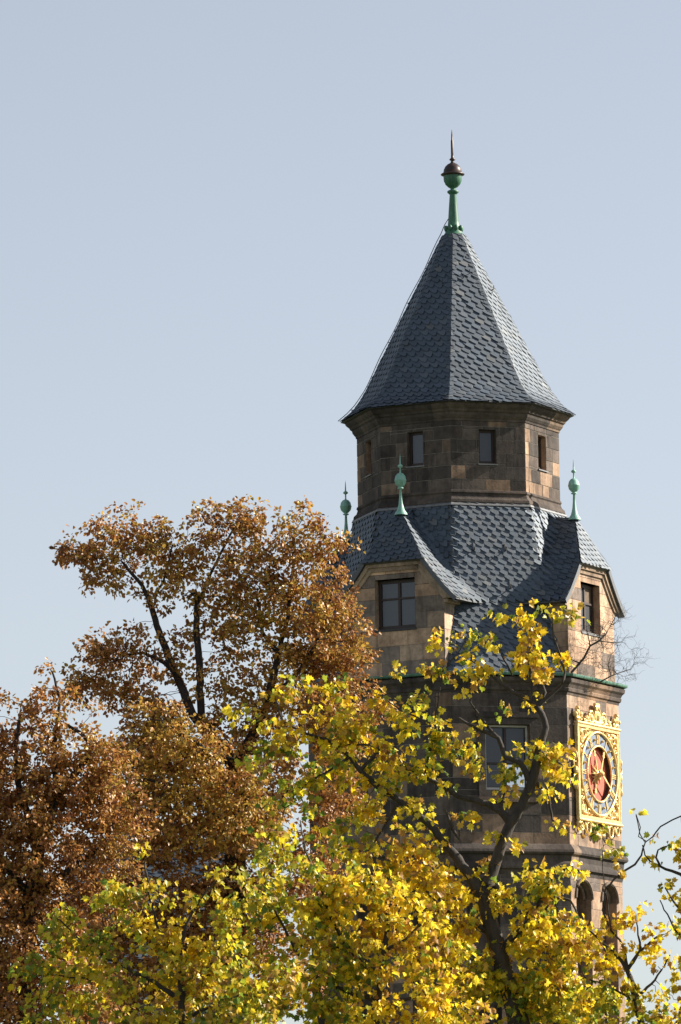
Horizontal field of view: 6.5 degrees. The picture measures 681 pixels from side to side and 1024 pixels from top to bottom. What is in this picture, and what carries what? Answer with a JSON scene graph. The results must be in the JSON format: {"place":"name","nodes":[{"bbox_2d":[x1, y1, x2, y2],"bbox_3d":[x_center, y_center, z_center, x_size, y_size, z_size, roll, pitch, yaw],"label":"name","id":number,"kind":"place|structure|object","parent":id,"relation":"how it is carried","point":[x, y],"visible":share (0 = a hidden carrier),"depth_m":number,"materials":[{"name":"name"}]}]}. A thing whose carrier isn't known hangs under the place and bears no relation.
{"place":"outdoors","nodes":[
{"label":"outdoors","id":0,"kind":"place"},
{"bbox_2d":[66,842,224,1023],"bbox_3d":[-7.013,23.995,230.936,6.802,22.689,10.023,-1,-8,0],"label":"slate roofed house","id":1,"kind":"structure","parent":0,"point":[157,874],"depth_m":230.78,"materials":[{"name":"stone"}]},
{"bbox_2d":[138,997,168,1023],"bbox_3d":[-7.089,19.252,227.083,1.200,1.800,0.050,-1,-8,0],"label":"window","id":2,"kind":"structure","parent":1,"relation":"in","point":[141,997],"depth_m":227.18,"materials":[{"name":"grey glass"}]},
{"bbox_2d":[192,996,219,1022],"bbox_3d":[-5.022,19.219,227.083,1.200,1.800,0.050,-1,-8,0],"label":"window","id":3,"kind":"structure","parent":1,"relation":"in","point":[203,1013],"depth_m":227.12,"materials":[{"name":"grey glass"}]},
{"bbox_2d":[0,0,680,1023],"label":"sky","id":4,"kind":"structure","parent":0,"point":[219,219],"materials":[{"name":"blue"}]},
{"label":"ground","id":5,"kind":"structure","parent":0,"visible":0},
{"bbox_2d":[0,657,158,1023],"bbox_3d":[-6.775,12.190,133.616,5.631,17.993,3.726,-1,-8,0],"label":"brown tree","id":6,"kind":"object","parent":5,"relation":"on","point":[32,893],"visible":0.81,"depth_m":134.04,"materials":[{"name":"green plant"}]},
{"bbox_2d":[6,842,315,1023],"bbox_3d":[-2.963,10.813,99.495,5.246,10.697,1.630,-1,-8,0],"label":"yellow maple","id":7,"kind":"object","parent":5,"relation":"on","point":[188,982],"visible":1,"depth_m":99.87,"materials":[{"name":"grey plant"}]},
{"bbox_2d":[48,494,398,1023],"bbox_3d":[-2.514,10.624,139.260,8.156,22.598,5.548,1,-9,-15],"label":"brown tree","id":8,"kind":"object","parent":5,"relation":"on","point":[232,789],"visible":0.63,"depth_m":140.60,"materials":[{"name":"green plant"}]},
{"bbox_2d":[196,820,497,1023],"bbox_3d":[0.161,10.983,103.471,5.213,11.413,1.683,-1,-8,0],"label":"yellow maple","id":9,"kind":"object","parent":5,"relation":"on","point":[319,914],"visible":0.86,"depth_m":103.88,"materials":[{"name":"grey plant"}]},
{"bbox_2d":[220,598,622,1023],"bbox_3d":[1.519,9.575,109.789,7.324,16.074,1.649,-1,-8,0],"label":"yellow maple","id":10,"kind":"object","parent":5,"relation":"on","point":[514,997],"visible":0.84,"depth_m":110.28,"materials":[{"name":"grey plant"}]},
{"bbox_2d":[302,131,627,1023],"bbox_3d":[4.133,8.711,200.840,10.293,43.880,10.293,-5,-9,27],"label":"clock tower","id":11,"kind":"structure","parent":5,"relation":"on","point":[458,417],"depth_m":198.61,"materials":[{"name":"stone"}]},
{"bbox_2d":[322,752,329,789],"bbox_3d":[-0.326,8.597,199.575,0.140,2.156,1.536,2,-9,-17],"label":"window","id":12,"kind":"structure","parent":11,"relation":"in","point":[323,769],"depth_m":200.09,"materials":[{"name":"brown glass"}]},
{"bbox_2d":[409,432,422,465],"bbox_3d":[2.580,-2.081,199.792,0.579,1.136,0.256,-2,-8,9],"label":"window","id":13,"kind":"structure","parent":11,"relation":"in","point":[415,439],"depth_m":199.80,"materials":[{"name":"grey glass"}]},
{"bbox_2d":[479,430,494,463],"bbox_3d":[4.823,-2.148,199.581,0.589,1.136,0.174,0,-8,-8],"label":"window","id":14,"kind":"structure","parent":11,"relation":"in","point":[486,438],"depth_m":199.61,"materials":[{"name":"grey glass"}]},
{"bbox_2d":[485,725,527,789],"bbox_3d":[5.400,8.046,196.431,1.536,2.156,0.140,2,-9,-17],"label":"window","id":15,"kind":"structure","parent":11,"relation":"in","point":[516,733],"depth_m":196.46,"materials":[{"name":"grey glass"}]},
{"bbox_2d":[538,437,541,468],"bbox_3d":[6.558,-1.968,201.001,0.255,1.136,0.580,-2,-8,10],"label":"window","id":16,"kind":"structure","parent":11,"relation":"in","point":[539,438],"depth_m":201.17,"materials":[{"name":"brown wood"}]},
{"bbox_2d":[553,601,641,672],"bbox_3d":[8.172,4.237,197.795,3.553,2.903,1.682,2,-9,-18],"label":"bare shrub","id":17,"kind":"object","parent":11,"relation":"on","point":[590,645],"visible":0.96,"depth_m":197.75,"materials":[{"name":"brown plant"}]},
{"bbox_2d":[573,703,622,839],"bbox_3d":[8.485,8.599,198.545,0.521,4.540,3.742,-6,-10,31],"label":"tower clock","id":18,"kind":"object","parent":11,"relation":"attached to","point":[597,768],"visible":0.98,"depth_m":198.54,"materials":[{"name":"gold paint"}]},
{"bbox_2d":[591,626,652,690],"bbox_3d":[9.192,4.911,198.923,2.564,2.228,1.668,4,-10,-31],"label":"bare shrub","id":19,"kind":"object","parent":11,"relation":"on","point":[609,670],"visible":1,"depth_m":198.78,"materials":[{"name":"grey plant"}]},
{"bbox_2d":[554,814,680,1023],"bbox_3d":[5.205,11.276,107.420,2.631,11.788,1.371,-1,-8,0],"label":"yellow maple","id":20,"kind":"object","parent":5,"relation":"on","point":[635,1002],"visible":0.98,"depth_m":107.94,"materials":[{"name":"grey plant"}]},
{"bbox_2d":[629,808,680,1023],"bbox_3d":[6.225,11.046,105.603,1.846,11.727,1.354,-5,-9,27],"label":"yellow maple","id":21,"kind":"object","parent":5,"relation":"on","point":[670,885],"visible":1,"depth_m":106.14,"materials":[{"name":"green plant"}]}
]}

